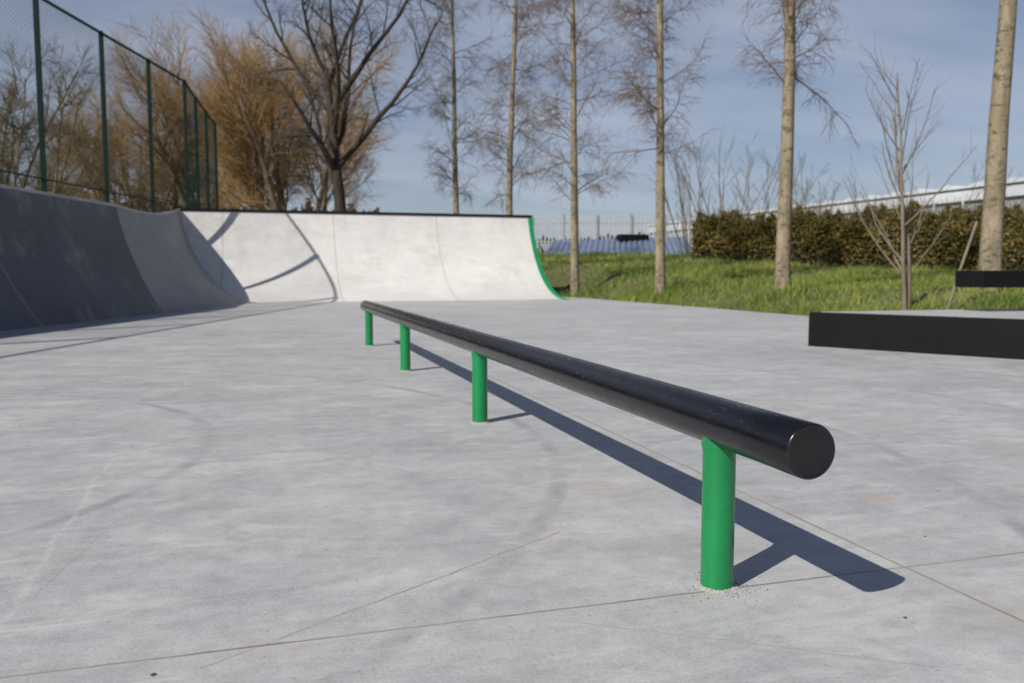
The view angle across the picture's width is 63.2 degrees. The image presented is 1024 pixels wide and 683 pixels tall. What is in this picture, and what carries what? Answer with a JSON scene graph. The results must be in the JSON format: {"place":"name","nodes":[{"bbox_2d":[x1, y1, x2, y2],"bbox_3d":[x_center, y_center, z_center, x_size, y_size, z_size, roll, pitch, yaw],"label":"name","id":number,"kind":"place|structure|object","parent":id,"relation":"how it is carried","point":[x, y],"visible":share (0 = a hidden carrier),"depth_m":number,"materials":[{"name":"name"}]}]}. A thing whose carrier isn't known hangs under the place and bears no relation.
{"place":"outdoors","nodes":[
{"label":"outdoors","id":0,"kind":"place"},
{"bbox_2d":[0,296,1023,682],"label":"concrete floor","id":1,"kind":"structure","parent":0,"point":[296,492],"depth_m":2.83,"materials":[{"name":"grey concrete"}]},
{"bbox_2d":[0,184,256,330],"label":"curved concrete bank","id":2,"kind":"structure","parent":1,"relation":"on","point":[66,259],"depth_m":14.71,"materials":[{"name":"concrete"}]},
{"bbox_2d":[180,208,568,302],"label":"quarter pipe ramp","id":3,"kind":"structure","parent":1,"relation":"on","point":[260,256],"depth_m":24.94,"materials":[{"name":"concrete"}]},
{"bbox_2d":[360,300,834,593],"bbox_3d":[-0.512,0.105,5.575,0.129,0.503,7.975,-1,5,-17],"label":"grind rail","id":4,"kind":"object","parent":1,"relation":"on","point":[725,431],"visible":0.99,"depth_m":2.11,"materials":[{"name":"black metal"}]},
{"bbox_2d":[808,309,1023,359],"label":"skate manual pad","id":5,"kind":"object","parent":1,"relation":"on","point":[995,333],"visible":1,"depth_m":8.27,"materials":[{"name":"black metal"}]},
{"bbox_2d":[955,271,1023,309],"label":"grind ledge","id":6,"kind":"object","parent":1,"relation":"on","point":[992,279],"visible":1,"depth_m":8.87,"materials":[{"name":"black metal"}]},
{"bbox_2d":[0,0,1023,240],"label":"sky","id":7,"kind":"structure","parent":0,"point":[957,37],"materials":[{"name":"blue"}]},
{"bbox_2d":[537,248,1023,315],"bbox_3d":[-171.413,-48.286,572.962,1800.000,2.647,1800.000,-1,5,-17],"label":"ground","id":8,"kind":"structure","parent":0,"point":[555,284],"depth_m":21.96,"materials":[{"name":"green plant"}]},
{"bbox_2d":[0,75,63,189],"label":"bare bush","id":9,"kind":"object","parent":8,"relation":"on","point":[12,122],"visible":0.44,"depth_m":34.24,"materials":[{"name":"brown plant"}]},
{"bbox_2d":[0,29,100,197],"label":"bare bush","id":10,"kind":"object","parent":8,"relation":"on","point":[57,130],"visible":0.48,"depth_m":31.64,"materials":[{"name":"brown plant"}]},
{"bbox_2d":[10,158,114,198],"bbox_3d":[-32.073,-9.693,58.746,6.995,6.471,7.653,1,5,17],"label":"bare bush","id":11,"kind":"object","parent":8,"relation":"on","point":[58,183],"visible":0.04,"depth_m":58.78,"materials":[{"name":"brown plant"}]},
{"bbox_2d":[0,65,148,199],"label":"bare bush","id":12,"kind":"object","parent":8,"relation":"on","point":[92,183],"visible":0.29,"depth_m":42.61,"materials":[{"name":"brown plant"}]},
{"bbox_2d":[37,74,166,210],"bbox_3d":[-25.462,-11.480,52.280,9.693,11.827,9.380,-1,5,-17],"label":"willow tree","id":13,"kind":"object","parent":8,"relation":"on","point":[112,152],"visible":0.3,"depth_m":52.26,"materials":[{"name":"brown plant"}]},
{"bbox_2d":[0,0,218,212],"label":"sports fence","id":14,"kind":"object","parent":8,"relation":"on","point":[40,109],"visible":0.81,"depth_m":20.34,"materials":[{"name":"metal"}]},
{"bbox_2d":[51,97,214,212],"bbox_3d":[-19.958,-9.285,47.438,9.790,8.980,8.589,1,5,15],"label":"bare bush","id":15,"kind":"object","parent":8,"relation":"on","point":[143,205],"visible":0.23,"depth_m":45.37,"materials":[{"name":"brown plant"}]},
{"bbox_2d":[92,6,267,208],"bbox_3d":[-18.510,-11.821,49.891,10.190,13.201,13.587,-1,5,-17],"label":"willow tree","id":16,"kind":"object","parent":8,"relation":"on","point":[186,78],"visible":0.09,"depth_m":46.08,"materials":[{"name":"brown plant"}]},
{"bbox_2d":[83,26,330,212],"bbox_3d":[-15.772,-10.796,44.914,13.124,12.355,8.156,-1,5,-11],"label":"willow tree","id":17,"kind":"object","parent":8,"relation":"on","point":[143,100],"visible":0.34,"depth_m":44.07,"materials":[{"name":"brown plant"}]},
{"bbox_2d":[78,192,379,212],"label":"distant tree line","id":18,"kind":"object","parent":8,"relation":"on","point":[306,208],"visible":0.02,"depth_m":85.05,"materials":[{"name":"brown plant"}]},
{"bbox_2d":[194,160,275,208],"bbox_3d":[-20.089,-10.195,59.261,5.421,7.553,9.170,3,6,33],"label":"bare bush","id":19,"kind":"object","parent":8,"relation":"on","point":[229,198],"visible":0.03,"depth_m":58.65,"materials":[{"name":"brown plant"}]},
{"bbox_2d":[167,0,322,209],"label":"willow tree","id":20,"kind":"object","parent":8,"relation":"on","point":[217,51],"visible":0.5,"depth_m":40.23,"materials":[{"name":"brown plant"}]},
{"bbox_2d":[141,6,408,210],"bbox_3d":[-11.333,-10.351,41.097,12.510,12.686,10.144,-1,5,-17],"label":"willow tree","id":21,"kind":"object","parent":8,"relation":"on","point":[279,187],"visible":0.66,"depth_m":39.93,"materials":[{"name":"brown plant"}]},
{"bbox_2d":[280,30,401,211],"bbox_3d":[-10.631,-12.188,51.056,8.080,13.510,11.311,-1,5,-17],"label":"willow tree","id":22,"kind":"object","parent":8,"relation":"on","point":[345,177],"visible":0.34,"depth_m":51.91,"materials":[{"name":"brown plant"}]},
{"bbox_2d":[225,0,462,210],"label":"bare oak tree","id":23,"kind":"object","parent":8,"relation":"on","point":[333,162],"visible":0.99,"depth_m":32.98,"materials":[{"name":"brown plant"}]},
{"bbox_2d":[410,0,497,213],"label":"poplar tree","id":24,"kind":"object","parent":8,"relation":"on","point":[455,138],"visible":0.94,"depth_m":34.90,"materials":[{"name":"brown plant"}]},
{"bbox_2d":[459,0,564,214],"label":"poplar tree","id":25,"kind":"object","parent":8,"relation":"on","point":[512,83],"visible":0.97,"depth_m":30.72,"materials":[{"name":"brown plant"}]},
{"bbox_2d":[506,0,640,295],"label":"poplar tree","id":26,"kind":"object","parent":8,"relation":"on","point":[574,282],"visible":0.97,"depth_m":26.48,"materials":[{"name":"brown plant"}]},
{"bbox_2d":[535,231,648,247],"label":"distant tree line","id":27,"kind":"object","parent":8,"relation":"on","point":[580,238],"visible":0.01,"depth_m":96.85,"materials":[{"name":"brown plant"}]},
{"bbox_2d":[539,234,691,254],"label":"metal shed","id":28,"kind":"structure","parent":8,"relation":"on","point":[623,243],"depth_m":47.46,"materials":[{"name":"blue metal"}]},
{"bbox_2d":[532,213,702,247],"bbox_3d":[7.053,-7.456,57.538,16.545,2.834,0.306,1,5,14],"label":"palisade fence","id":29,"kind":"object","parent":8,"relation":"on","point":[596,223],"visible":0.49,"depth_m":57.68,"materials":[{"name":"metal"}]},
{"bbox_2d":[587,0,726,295],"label":"poplar tree","id":30,"kind":"object","parent":8,"relation":"on","point":[661,152],"visible":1,"depth_m":22.53,"materials":[{"name":"brown plant"}]},
{"bbox_2d":[645,130,714,255],"bbox_3d":[8.304,-7.346,41.438,2.530,6.505,6.015,2,5,27],"label":"bare shrub","id":31,"kind":"object","parent":8,"relation":"on","point":[684,216],"visible":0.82,"depth_m":41.36,"materials":[{"name":"brown plant"}]},
{"bbox_2d":[665,122,778,216],"bbox_3d":[11.014,-7.617,42.576,9.000,6.727,2.801,-4,6,-42],"label":"bare shrub","id":32,"kind":"object","parent":8,"relation":"on","point":[732,142],"visible":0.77,"depth_m":41.47,"materials":[{"name":"brown plant"}]},
{"bbox_2d":[684,132,831,221],"bbox_3d":[12.594,-7.808,42.787,6.711,7.093,5.076,-1,5,-17],"label":"bare shrub","id":33,"kind":"object","parent":8,"relation":"on","point":[762,182],"visible":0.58,"depth_m":43.63,"materials":[{"name":"brown plant"}]},
{"bbox_2d":[731,148,813,221],"bbox_3d":[13.853,-7.066,42.534,4.670,5.593,5.508,0,5,-2],"label":"bare shrub","id":34,"kind":"object","parent":8,"relation":"on","point":[767,162],"visible":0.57,"depth_m":42.52,"materials":[{"name":"brown plant"}]},
{"bbox_2d":[730,0,861,291],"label":"poplar tree","id":35,"kind":"object","parent":8,"relation":"on","point":[782,275],"visible":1,"depth_m":18.40,"materials":[{"name":"brown plant"}]},
{"bbox_2d":[758,156,861,216],"bbox_3d":[15.152,-6.856,41.220,5.715,5.703,2.839,-1,5,-17],"label":"bare shrub","id":36,"kind":"object","parent":8,"relation":"on","point":[855,194],"visible":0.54,"depth_m":41.44,"materials":[{"name":"brown plant"}]},
{"bbox_2d":[793,156,842,214],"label":"bare shrub","id":37,"kind":"object","parent":8,"relation":"on","point":[823,199],"visible":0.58,"depth_m":40.67,"materials":[{"name":"brown plant"}]},
{"bbox_2d":[650,195,1023,246],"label":"walls","id":38,"kind":"structure","parent":8,"relation":"on","point":[939,210],"depth_m":44.88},
{"bbox_2d":[648,182,1023,232],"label":"fascia","id":39,"kind":"structure","parent":38,"relation":"attached to","point":[1016,188],"depth_m":46.17,"materials":[{"name":"white metal"}]},
{"bbox_2d":[647,177,1023,225],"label":"gabled roof bays","id":40,"kind":"object","parent":39,"relation":"on","point":[978,183],"visible":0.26,"depth_m":48.82,"materials":[{"name":"white metal"}]},
{"bbox_2d":[687,192,1023,270],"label":"hedge","id":41,"kind":"object","parent":8,"relation":"on","point":[834,240],"visible":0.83,"depth_m":32.18,"materials":[{"name":"green plant"}]},
{"bbox_2d":[832,36,976,309],"bbox_3d":[6.703,-2.750,14.128,2.254,4.720,2.020,-1,5,-17],"label":"bare sapling","id":42,"kind":"object","parent":8,"relation":"on","point":[906,290],"visible":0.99,"depth_m":14.04,"materials":[{"name":"brown plant"}]},
{"bbox_2d":[892,152,1023,211],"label":"bare shrub","id":43,"kind":"object","parent":8,"relation":"on","point":[962,192],"visible":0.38,"depth_m":36.67,"materials":[{"name":"brown plant"}]},
{"bbox_2d":[946,221,977,309],"bbox_3d":[7.075,-1.083,13.155,0.500,1.612,0.042,0,5,0],"label":"wooden stake","id":44,"kind":"object","parent":8,"relation":"on","point":[963,261],"visible":0.8,"depth_m":13.12,"materials":[{"name":"brown wood"}]},
{"bbox_2d":[974,0,1017,291],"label":"poplar tree","id":45,"kind":"object","parent":8,"relation":"on","point":[991,235],"visible":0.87,"depth_m":14.13,"materials":[{"name":"beige plant"}]}
]}

